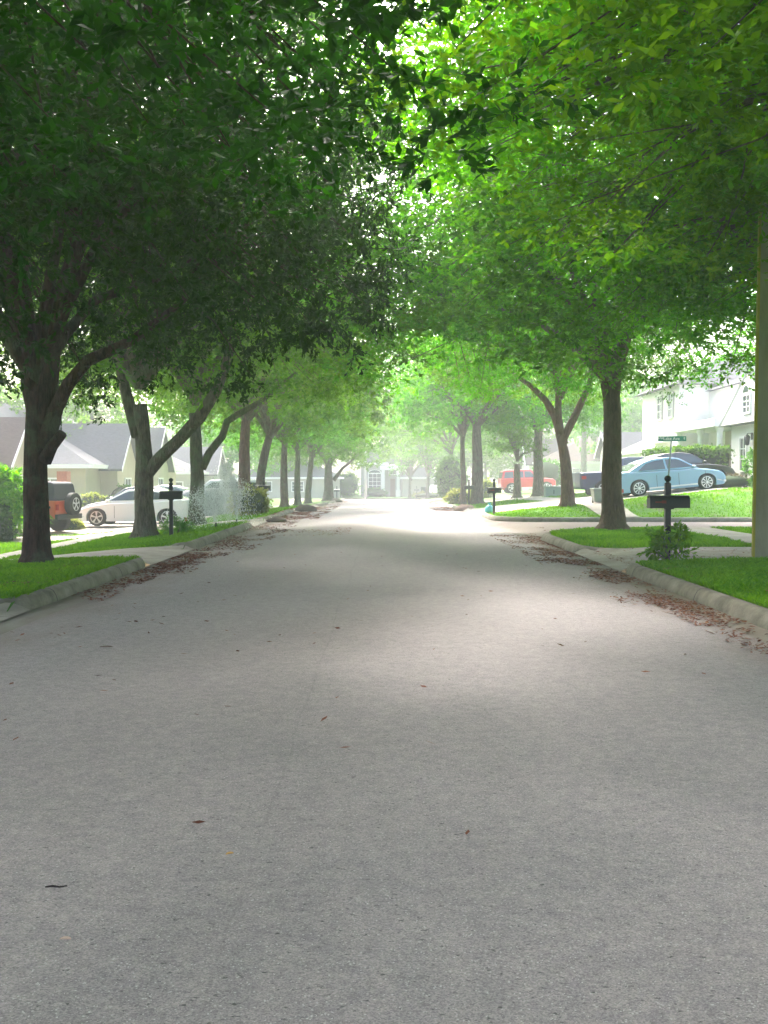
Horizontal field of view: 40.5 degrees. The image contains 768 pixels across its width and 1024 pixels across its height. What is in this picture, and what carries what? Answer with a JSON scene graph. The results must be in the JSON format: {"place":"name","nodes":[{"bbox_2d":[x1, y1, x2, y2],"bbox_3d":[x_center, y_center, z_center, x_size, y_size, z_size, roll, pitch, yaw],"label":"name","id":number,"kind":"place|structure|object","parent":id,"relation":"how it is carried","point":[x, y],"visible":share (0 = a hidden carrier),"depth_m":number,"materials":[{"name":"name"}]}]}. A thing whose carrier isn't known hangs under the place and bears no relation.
{"place":"outdoors","nodes":[
{"label":"outdoors","id":0,"kind":"place"},
{"bbox_2d":[0,603,29,620],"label":"driveway","id":1,"kind":"structure","parent":0,"point":[14,609],"depth_m":11.09,"materials":[{"name":"concrete"}]},
{"bbox_2d":[8,545,192,564],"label":"driveway","id":2,"kind":"structure","parent":0,"point":[151,555],"depth_m":19.53,"materials":[{"name":"concrete"}]},
{"bbox_2d":[17,517,208,534],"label":"driveway","id":3,"kind":"structure","parent":0,"point":[90,528],"depth_m":38.71,"materials":[{"name":"concrete"}]},
{"bbox_2d":[1,482,81,530],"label":"off road car","id":4,"kind":"object","parent":3,"relation":"on","point":[65,503],"visible":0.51,"depth_m":36.24,"materials":[{"name":"orange paint"}]},
{"bbox_2d":[79,489,188,525],"bbox_3d":[-9.659,-0.195,40.816,4.756,1.430,2.130,0,2,2],"label":"parked car","id":5,"kind":"object","parent":3,"relation":"on","point":[119,507],"visible":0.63,"depth_m":39.93,"materials":[{"name":"white paint"}]},
{"bbox_2d":[10,518,267,541],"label":"driveway","id":6,"kind":"structure","parent":0,"point":[252,522],"depth_m":33.34,"materials":[{"name":"concrete"}]},
{"bbox_2d":[0,499,303,558],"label":"pavement","id":7,"kind":"structure","parent":0,"point":[54,545],"depth_m":29.46,"materials":[{"name":"concrete"}]},
{"bbox_2d":[183,488,237,515],"bbox_3d":[-8.162,-0.492,50.300,4.605,1.320,1.909,0,2,0],"label":"covered car","id":8,"kind":"object","parent":7,"relation":"on","point":[205,510],"visible":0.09,"depth_m":49.46,"materials":[{"name":"grey"}]},
{"bbox_2d":[0,499,328,611],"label":"lawn","id":9,"kind":"structure","parent":0,"point":[276,502],"depth_m":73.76,"materials":[{"name":"green plant"}]},
{"bbox_2d":[0,504,18,541],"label":"hedge","id":10,"kind":"object","parent":9,"relation":"on","point":[7,534],"visible":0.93,"depth_m":31.65,"materials":[{"name":"green plant"}]},
{"bbox_2d":[0,462,22,537],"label":"green shrub","id":11,"kind":"object","parent":9,"relation":"on","point":[14,498],"visible":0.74,"depth_m":32.56,"materials":[{"name":"green plant"}]},
{"bbox_2d":[0,417,70,481],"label":"house","id":12,"kind":"structure","parent":9,"relation":"on","point":[12,431],"depth_m":43.43,"materials":[{"name":"beige paint"}]},
{"bbox_2d":[0,558,144,609],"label":"kerb","id":13,"kind":"structure","parent":9,"relation":"on","point":[46,596],"depth_m":13.04,"materials":[{"name":"concrete"}]},
{"bbox_2d":[66,518,85,529],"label":"green shrub","id":14,"kind":"object","parent":9,"relation":"on","point":[77,524],"visible":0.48,"depth_m":38.48,"materials":[{"name":"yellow plant"}]},
{"bbox_2d":[1,368,154,425],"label":"background tree","id":15,"kind":"object","parent":9,"relation":"on","point":[72,417],"visible":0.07,"depth_m":78.15,"materials":[{"name":"green plant"}]},
{"bbox_2d":[0,343,156,438],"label":"background tree","id":16,"kind":"object","parent":9,"relation":"on","point":[20,403],"visible":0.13,"depth_m":61.23,"materials":[{"name":"green plant"}]},
{"bbox_2d":[0,403,183,498],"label":"house","id":17,"kind":"structure","parent":9,"relation":"on","point":[100,459],"depth_m":56.56,"materials":[{"name":"beige paint"}]},
{"bbox_2d":[81,491,106,507],"bbox_3d":[-14.157,-0.251,50.365,2.150,1.562,1.756,0,2,0],"label":"green shrub","id":18,"kind":"object","parent":9,"relation":"on","point":[90,498],"visible":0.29,"depth_m":49.98,"materials":[{"name":"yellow plant"}]},
{"bbox_2d":[159,478,182,534],"bbox_3d":[-5.159,-0.035,25.251,0.560,1.585,0.238,0,2,-6],"label":"mailbox","id":19,"kind":"object","parent":9,"relation":"on","point":[170,495],"visible":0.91,"depth_m":25.24,"materials":[{"name":"black paint"}]},
{"bbox_2d":[157,514,195,533],"bbox_3d":[-5.316,0.379,26.666,0.971,0.693,0.922,1,2,35],"label":"green shrub","id":20,"kind":"object","parent":9,"relation":"on","point":[182,527],"visible":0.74,"depth_m":26.59,"materials":[{"name":"green plant"}]},
{"bbox_2d":[172,447,228,488],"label":"house","id":21,"kind":"structure","parent":9,"relation":"on","point":[181,457],"depth_m":85.90,"materials":[{"name":"paint"}]},
{"bbox_2d":[17,116,385,525],"bbox_3d":[-6.136,-6.260,33.365,13.724,13.612,12.946,0,2,0],"label":"shade tree","id":22,"kind":"object","parent":9,"relation":"on","point":[199,462],"visible":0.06,"depth_m":33.32,"materials":[{"name":"green plant"}]},
{"bbox_2d":[160,469,260,528],"bbox_3d":[-5.101,-0.414,29.315,3.238,1.928,1.801,0,2,0],"label":"sprinkler","id":23,"kind":"object","parent":9,"relation":"on","point":[207,504],"visible":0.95,"depth_m":29.04,"materials":[{"name":"white"}]},
{"bbox_2d":[171,522,251,548],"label":"kerb","id":24,"kind":"structure","parent":9,"relation":"on","point":[206,540],"depth_m":23.93,"materials":[{"name":"concrete"}]},
{"bbox_2d":[159,414,287,479],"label":"background tree","id":25,"kind":"object","parent":9,"relation":"on","point":[233,456],"visible":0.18,"depth_m":95.32,"materials":[{"name":"green plant"}]},
{"bbox_2d":[0,0,447,562],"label":"shade tree","id":26,"kind":"object","parent":9,"relation":"on","point":[36,340],"visible":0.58,"depth_m":15.12,"materials":[{"name":"green plant"}]},
{"bbox_2d":[204,480,268,500],"bbox_3d":[-8.771,-0.830,56.503,4.970,1.860,2.230,0,2,0],"label":"parked van","id":27,"kind":"object","parent":9,"relation":"on","point":[216,485],"visible":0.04,"depth_m":55.65,"materials":[{"name":"white paint"}]},
{"bbox_2d":[205,456,271,524],"bbox_3d":[-4.368,-0.592,30.842,2.105,2.131,1.423,0,2,0],"label":"sprinkler","id":28,"kind":"object","parent":9,"relation":"on","point":[231,475],"visible":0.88,"depth_m":30.81,"materials":[{"name":"white"}]},
{"bbox_2d":[96,233,397,489],"bbox_3d":[-5.508,-6.394,44.118,12.480,13.207,13.730,0,2,0],"label":"shade tree","id":29,"kind":"object","parent":9,"relation":"on","point":[244,453],"visible":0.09,"depth_m":43.76,"materials":[{"name":"green plant"}]},
{"bbox_2d":[226,483,273,515],"bbox_3d":[-5.071,-0.435,39.221,1.792,1.390,1.534,-2,2,-40],"label":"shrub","id":30,"kind":"object","parent":9,"relation":"on","point":[261,501],"visible":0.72,"depth_m":38.88,"materials":[{"name":"green plant"}]},
{"bbox_2d":[0,1,501,537],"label":"shade tree","id":31,"kind":"object","parent":9,"relation":"on","point":[148,465],"visible":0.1,"depth_m":26.25,"materials":[{"name":"green plant"}]},
{"bbox_2d":[164,340,390,506],"bbox_3d":[-6.002,-6.633,59.802,13.098,13.007,13.598,0,2,0],"label":"shade tree","id":32,"kind":"object","parent":9,"relation":"on","point":[284,499],"visible":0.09,"depth_m":59.79,"materials":[{"name":"green plant"}]},
{"bbox_2d":[149,327,407,491],"bbox_3d":[-5.689,-6.364,51.004,13.772,12.907,12.571,0,2,0],"label":"shade tree","id":33,"kind":"object","parent":9,"relation":"on","point":[265,421],"visible":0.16,"depth_m":50.48,"materials":[{"name":"green plant"}]},
{"bbox_2d":[204,383,388,505],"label":"shade tree","id":34,"kind":"object","parent":9,"relation":"on","point":[300,445],"visible":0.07,"depth_m":70.73,"materials":[{"name":"green plant"}]},
{"bbox_2d":[0,0,601,311],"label":"shade tree","id":35,"kind":"object","parent":9,"relation":"on","point":[234,99],"visible":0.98,"depth_m":8.61,"materials":[{"name":"green plant"}]},
{"bbox_2d":[238,382,397,503],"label":"shade tree","id":36,"kind":"object","parent":9,"relation":"on","point":[311,455],"visible":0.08,"depth_m":79.55,"materials":[{"name":"green plant"}]},
{"bbox_2d":[261,407,395,500],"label":"shade tree","id":37,"kind":"object","parent":9,"relation":"on","point":[328,493],"visible":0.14,"depth_m":91.64,"materials":[{"name":"green plant"}]},
{"bbox_2d":[0,0,759,572],"label":"sky","id":38,"kind":"structure","parent":0,"point":[334,469],"materials":[{"name":"white"}]},
{"bbox_2d":[345,499,420,499],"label":"cross street","id":39,"kind":"structure","parent":0,"point":[383,499],"depth_m":109.85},
{"bbox_2d":[391,416,466,498],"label":"tree","id":40,"kind":"object","parent":39,"relation":"on","point":[427,460],"visible":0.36,"depth_m":104.00,"materials":[{"name":"green plant"}]},
{"bbox_2d":[467,406,579,490],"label":"background tree","id":41,"kind":"object","parent":39,"relation":"on","point":[499,461],"visible":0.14,"depth_m":104.01,"materials":[{"name":"green plant"}]},
{"bbox_2d":[0,500,767,1023],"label":"road","id":42,"kind":"structure","parent":0,"point":[596,782],"depth_m":4.67,"materials":[{"name":"grey asphalt"}]},
{"bbox_2d":[0,500,346,634],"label":"gutter","id":43,"kind":"object","parent":42,"relation":"on","point":[19,620],"visible":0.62,"depth_m":12.39,"materials":[{"name":"grey concrete"}]},
{"bbox_2d":[295,504,316,511],"bbox_3d":[-3.562,-0.191,47.222,1.002,0.342,1.091,-2,2,-40],"label":"debris heap","id":44,"kind":"object","parent":43,"relation":"on","point":[304,508],"visible":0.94,"depth_m":46.92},
{"bbox_2d":[3,513,350,600],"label":"leaf litter","id":45,"kind":"object","parent":42,"relation":"on","point":[177,563],"visible":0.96,"depth_m":17.76,"materials":[{"name":"brown plant"}]},
{"bbox_2d":[271,501,454,519],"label":"leaf litter","id":46,"kind":"object","parent":42,"relation":"on","point":[337,506],"visible":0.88,"depth_m":45.96,"materials":[{"name":"brown plant"}]},
{"bbox_2d":[3,552,736,834],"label":"leaf litter","id":47,"kind":"object","parent":42,"relation":"on","point":[466,832],"visible":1,"depth_m":8.40,"materials":[{"name":"brown plant"}]},
{"bbox_2d":[491,527,767,653],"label":"leaf litter","id":48,"kind":"object","parent":42,"relation":"on","point":[604,571],"visible":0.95,"depth_m":13.02,"materials":[{"name":"brown plant"}]},
{"bbox_2d":[513,533,767,643],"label":"gutter","id":49,"kind":"object","parent":42,"relation":"on","point":[760,633],"visible":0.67,"depth_m":12.49,"materials":[{"name":"grey concrete"}]},
{"bbox_2d":[341,488,503,497],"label":"lawn","id":50,"kind":"structure","parent":0,"point":[359,495],"depth_m":116.33,"materials":[{"name":"green plant"}]},
{"bbox_2d":[143,384,274,463],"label":"background tree","id":51,"kind":"object","parent":50,"relation":"on","point":[169,423],"visible":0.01,"depth_m":120.68,"materials":[{"name":"green plant"}]},
{"bbox_2d":[229,459,343,497],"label":"house","id":52,"kind":"structure","parent":50,"relation":"on","point":[317,489],"depth_m":114.48,"materials":[{"name":"paint"}]},
{"bbox_2d":[250,449,333,476],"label":"background tree","id":53,"kind":"object","parent":50,"relation":"on","point":[307,460],"visible":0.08,"depth_m":116.07,"materials":[{"name":"green plant"}]},
{"bbox_2d":[339,470,363,497],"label":"green shrub","id":54,"kind":"object","parent":50,"relation":"on","point":[349,482],"visible":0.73,"depth_m":115.20,"materials":[{"name":"green plant"}]},
{"bbox_2d":[362,486,387,496],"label":"green shrub","id":55,"kind":"object","parent":50,"relation":"on","point":[375,492],"visible":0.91,"depth_m":118.84,"materials":[{"name":"green plant"}]},
{"bbox_2d":[339,340,436,474],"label":"background tree","id":56,"kind":"object","parent":50,"relation":"on","point":[391,404],"visible":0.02,"depth_m":135.16,"materials":[{"name":"green plant"}]},
{"bbox_2d":[357,442,436,496],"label":"columned house","id":57,"kind":"structure","parent":50,"relation":"on","point":[392,484],"depth_m":120.35,"materials":[{"name":"grey paint"}]},
{"bbox_2d":[368,470,381,488],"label":"window","id":58,"kind":"structure","parent":57,"relation":"in","point":[375,476],"depth_m":120.42,"materials":[{"name":"white glass"}]},
{"bbox_2d":[406,479,431,496],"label":"garage door","id":59,"kind":"structure","parent":57,"relation":"in","point":[420,483],"depth_m":118.90,"materials":[{"name":"paint"}]},
{"bbox_2d":[372,422,438,497],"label":"tree","id":60,"kind":"object","parent":50,"relation":"on","point":[409,472],"visible":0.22,"depth_m":112.12,"materials":[{"name":"green plant"}]},
{"bbox_2d":[433,435,515,479],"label":"background tree","id":61,"kind":"object","parent":50,"relation":"on","point":[468,458],"visible":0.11,"depth_m":116.55,"materials":[{"name":"plant"}]},
{"bbox_2d":[544,373,650,441],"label":"background tree","id":62,"kind":"object","parent":50,"relation":"on","point":[595,429],"visible":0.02,"depth_m":123.14,"materials":[{"name":"green plant"}]},
{"bbox_2d":[431,491,531,502],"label":"driveway","id":63,"kind":"structure","parent":0,"point":[501,494],"depth_m":79.26,"materials":[{"name":"concrete"}]},
{"bbox_2d":[498,469,555,493],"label":"off road car","id":64,"kind":"object","parent":63,"relation":"on","point":[506,481],"visible":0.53,"depth_m":77.59,"materials":[{"name":"red paint"}]},
{"bbox_2d":[491,495,638,516],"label":"pavement","id":65,"kind":"structure","parent":0,"point":[595,507],"depth_m":40.87,"materials":[{"name":"concrete"}]},
{"bbox_2d":[590,488,600,502],"bbox_3d":[8.054,-0.614,38.801,0.640,0.550,0.680,0,2,0],"label":"wheeled bin","id":66,"kind":"object","parent":65,"relation":"on","point":[596,494],"visible":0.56,"depth_m":38.54,"materials":[{"name":"grey"}]},
{"bbox_2d":[428,489,752,516],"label":"lawn","id":67,"kind":"structure","parent":0,"point":[710,500],"depth_m":36.57,"materials":[{"name":"green plant"}]},
{"bbox_2d":[433,454,468,499],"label":"round shrub","id":68,"kind":"object","parent":67,"relation":"on","point":[448,474],"visible":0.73,"depth_m":77.25,"materials":[{"name":"green plant"}]},
{"bbox_2d":[377,367,531,456],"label":"shade tree","id":69,"kind":"object","parent":67,"relation":"on","point":[448,446],"visible":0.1,"depth_m":83.05,"materials":[{"name":"green plant"}]},
{"bbox_2d":[443,488,470,503],"bbox_3d":[4.394,-0.872,62.068,1.850,1.212,1.786,0,2,0],"label":"green shrub","id":70,"kind":"object","parent":67,"relation":"on","point":[451,497],"visible":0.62,"depth_m":61.56,"materials":[{"name":"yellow plant"}]},
{"bbox_2d":[375,304,554,504],"bbox_3d":[4.498,-6.397,59.655,10.070,12.235,10.097,0,2,0],"label":"shade tree","id":71,"kind":"object","parent":67,"relation":"on","point":[461,431],"visible":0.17,"depth_m":58.84,"materials":[{"name":"green plant"}]},
{"bbox_2d":[361,296,599,504],"bbox_3d":[4.905,-6.730,55.867,12.404,12.851,12.496,1,2,28],"label":"shade tree","id":72,"kind":"object","parent":67,"relation":"on","point":[476,496],"visible":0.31,"depth_m":54.75,"materials":[{"name":"green plant"}]},
{"bbox_2d":[483,477,496,497],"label":"green shrub","id":73,"kind":"object","parent":67,"relation":"on","point":[487,483],"visible":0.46,"depth_m":71.46,"materials":[{"name":"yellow plant"}]},
{"bbox_2d":[487,479,500,513],"bbox_3d":[3.985,-0.486,37.738,0.530,1.445,0.245,0,2,0],"label":"mailbox","id":74,"kind":"object","parent":67,"relation":"on","point":[493,489],"visible":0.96,"depth_m":37.69,"materials":[{"name":"black paint"}]},
{"bbox_2d":[265,0,758,529],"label":"shade tree","id":75,"kind":"object","parent":67,"relation":"on","point":[613,516],"visible":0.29,"depth_m":22.96,"materials":[{"name":"green plant"}]},
{"bbox_2d":[484,422,552,498],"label":"tree","id":76,"kind":"object","parent":67,"relation":"on","point":[516,444],"visible":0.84,"depth_m":60.24,"materials":[{"name":"green plant"}]},
{"bbox_2d":[442,351,635,496],"bbox_3d":[8.660,-6.578,59.640,11.477,11.618,11.044,0,2,0],"label":"shade tree","id":77,"kind":"object","parent":67,"relation":"on","point":[538,474],"visible":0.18,"depth_m":58.86,"materials":[{"name":"green plant"}]},
{"bbox_2d":[532,458,560,485],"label":"green shrub","id":78,"kind":"object","parent":67,"relation":"on","point":[551,469],"visible":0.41,"depth_m":83.15,"materials":[{"name":"green plant"}]},
{"bbox_2d":[543,486,560,496],"bbox_3d":[9.090,-1.059,55.995,0.940,0.650,0.760,0,2,0],"label":"utility box","id":79,"kind":"object","parent":67,"relation":"on","point":[552,490],"visible":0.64,"depth_m":55.64,"materials":[{"name":"green metal"}]},
{"bbox_2d":[519,435,599,490],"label":"house","id":80,"kind":"structure","parent":67,"relation":"on","point":[593,464],"depth_m":98.14,"materials":[{"name":"white paint"}]},
{"bbox_2d":[396,146,728,507],"bbox_3d":[6.497,-6.941,38.448,12.753,13.712,12.288,0,2,0],"label":"shade tree","id":81,"kind":"object","parent":67,"relation":"on","point":[562,434],"visible":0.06,"depth_m":38.28,"materials":[{"name":"green plant"}]},
{"bbox_2d":[580,397,598,471],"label":"palm tree","id":82,"kind":"object","parent":67,"relation":"on","point":[583,467],"visible":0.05,"depth_m":91.69,"materials":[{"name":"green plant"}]},
{"bbox_2d":[572,457,643,494],"bbox_3d":[11.822,-1.657,49.168,5.700,1.880,2.230,-2,2,-4],"label":"pickup truck","id":83,"kind":"object","parent":67,"relation":"on","point":[586,481],"visible":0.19,"depth_m":48.12,"materials":[{"name":"blue paint"}]},
{"bbox_2d":[594,432,641,470],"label":"house","id":84,"kind":"structure","parent":67,"relation":"on","point":[631,444],"depth_m":74.98,"materials":[{"name":"white paint"}]},
{"bbox_2d":[569,357,686,458],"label":"background tree","id":85,"kind":"object","parent":67,"relation":"on","point":[629,424],"visible":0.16,"depth_m":90.30,"materials":[{"name":"green plant"}]},
{"bbox_2d":[658,436,685,475],"bbox_3d":[9.840,-1.180,35.580,0.970,2.820,0.056,0,2,0],"label":"street sign","id":86,"kind":"object","parent":67,"relation":"on","point":[671,438],"visible":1,"depth_m":35.52,"materials":[{"name":"green metal"}]},
{"bbox_2d":[640,443,735,488],"bbox_3d":[14.015,-2.022,48.458,3.328,2.354,6.832,0,2,0],"label":"hedge","id":87,"kind":"object","parent":67,"relation":"on","point":[718,454],"visible":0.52,"depth_m":45.74,"materials":[{"name":"green plant"}]},
{"bbox_2d":[634,353,754,487],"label":"white house","id":88,"kind":"structure","parent":67,"relation":"on","point":[716,415],"depth_m":56.14,"materials":[{"name":"paint"}]},
{"bbox_2d":[739,436,746,471],"bbox_3d":[15.965,-2.575,46.241,0.070,1.580,0.880,0,2,0],"label":"window","id":89,"kind":"structure","parent":88,"relation":"in","point":[742,447],"depth_m":46.40,"materials":[{"name":"white glass"}]},
{"bbox_2d":[742,384,750,414],"bbox_3d":[15.461,-4.826,44.366,0.078,1.302,0.980,0,2,0],"label":"window","id":90,"kind":"structure","parent":88,"relation":"in","point":[746,393],"depth_m":44.34,"materials":[{"name":"white"}]},
{"bbox_2d":[714,472,751,487],"bbox_3d":[14.218,-1.215,42.583,1.873,0.872,1.492,0,2,0],"label":"green shrub","id":91,"kind":"object","parent":67,"relation":"on","point":[735,479],"visible":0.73,"depth_m":42.05,"materials":[{"name":"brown plant"}]},
{"bbox_2d":[741,447,752,487],"bbox_3d":[14.949,-1.736,41.544,1.350,1.862,1.614,0,2,0],"label":"green shrub","id":92,"kind":"object","parent":67,"relation":"on","point":[747,466],"visible":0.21,"depth_m":41.76,"materials":[{"name":"green plant"}]},
{"bbox_2d":[464,488,730,515],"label":"driveway","id":93,"kind":"structure","parent":0,"point":[499,508],"depth_m":42.54,"materials":[{"name":"concrete"}]},
{"bbox_2d":[622,457,725,495],"bbox_3d":[11.284,-1.478,41.964,4.658,1.450,2.110,-5,2,-6],"label":"parked car","id":94,"kind":"object","parent":93,"relation":"on","point":[642,477],"visible":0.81,"depth_m":41.10,"materials":[{"name":"blue paint"}]},
{"bbox_2d":[622,452,734,475],"bbox_3d":[12.531,-1.819,44.561,4.658,1.450,2.110,-3,2,-3],"label":"parked car","id":95,"kind":"object","parent":93,"relation":"on","point":[693,460],"visible":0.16,"depth_m":43.76,"materials":[{"name":"black paint"}]},
{"bbox_2d":[455,487,767,608],"bbox_3d":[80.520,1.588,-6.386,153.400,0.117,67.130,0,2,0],"label":"lawn","id":96,"kind":"structure","parent":0,"point":[656,570],"depth_m":19.94,"materials":[{"name":"green plant"}]},
{"bbox_2d":[311,0,767,335],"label":"shade tree","id":97,"kind":"object","parent":96,"relation":"on","point":[495,141],"visible":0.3,"depth_m":12.38,"materials":[{"name":"green plant"}]},
{"bbox_2d":[321,0,767,292],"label":"shade tree","id":98,"kind":"object","parent":96,"relation":"on","point":[656,15],"visible":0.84,"depth_m":10.48,"materials":[{"name":"green plant"}]},
{"bbox_2d":[541,532,596,552],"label":"kerb","id":99,"kind":"structure","parent":96,"relation":"on","point":[564,544],"depth_m":21.39,"materials":[{"name":"concrete"}]},
{"bbox_2d":[386,0,767,399],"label":"shade tree","id":100,"kind":"object","parent":96,"relation":"on","point":[519,274],"visible":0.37,"depth_m":18.68,"materials":[{"name":"green plant"}]},
{"bbox_2d":[637,520,699,561],"bbox_3d":[4.490,0.554,16.381,0.964,0.906,0.765,1,2,24],"label":"leafy shrub","id":101,"kind":"object","parent":96,"relation":"on","point":[657,542],"visible":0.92,"depth_m":16.28,"materials":[{"name":"green plant"}]},
{"bbox_2d":[647,475,689,558],"bbox_3d":[4.485,0.203,16.449,0.650,1.565,0.245,0,2,0],"label":"mailbox","id":102,"kind":"object","parent":96,"relation":"on","point":[667,501],"visible":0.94,"depth_m":16.35,"materials":[{"name":"black paint"}]},
{"bbox_2d":[626,563,767,629],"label":"kerb","id":103,"kind":"structure","parent":96,"relation":"on","point":[753,614],"depth_m":11.94,"materials":[{"name":"concrete"}]},
{"bbox_2d":[751,90,767,556],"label":"utility pole","id":104,"kind":"object","parent":96,"relation":"on","point":[759,546],"visible":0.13,"depth_m":17.00,"materials":[{"name":"weathered wood"}]},
{"bbox_2d":[487,521,751,539],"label":"side street","id":105,"kind":"structure","parent":0,"point":[534,528],"depth_m":31.85,"materials":[{"name":"grey concrete"}]},
{"bbox_2d":[482,513,751,521],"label":"kerb","id":106,"kind":"structure","parent":105,"relation":"on","point":[597,519],"depth_m":34.36,"materials":[{"name":"concrete"}]},
{"bbox_2d":[575,547,767,570],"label":"driveway","id":107,"kind":"structure","parent":0,"point":[627,555],"depth_m":18.41,"materials":[{"name":"concrete"}]},
{"bbox_2d":[683,528,751,542],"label":"pavement","id":108,"kind":"structure","parent":0,"point":[741,536],"depth_m":24.22,"materials":[{"name":"concrete"}]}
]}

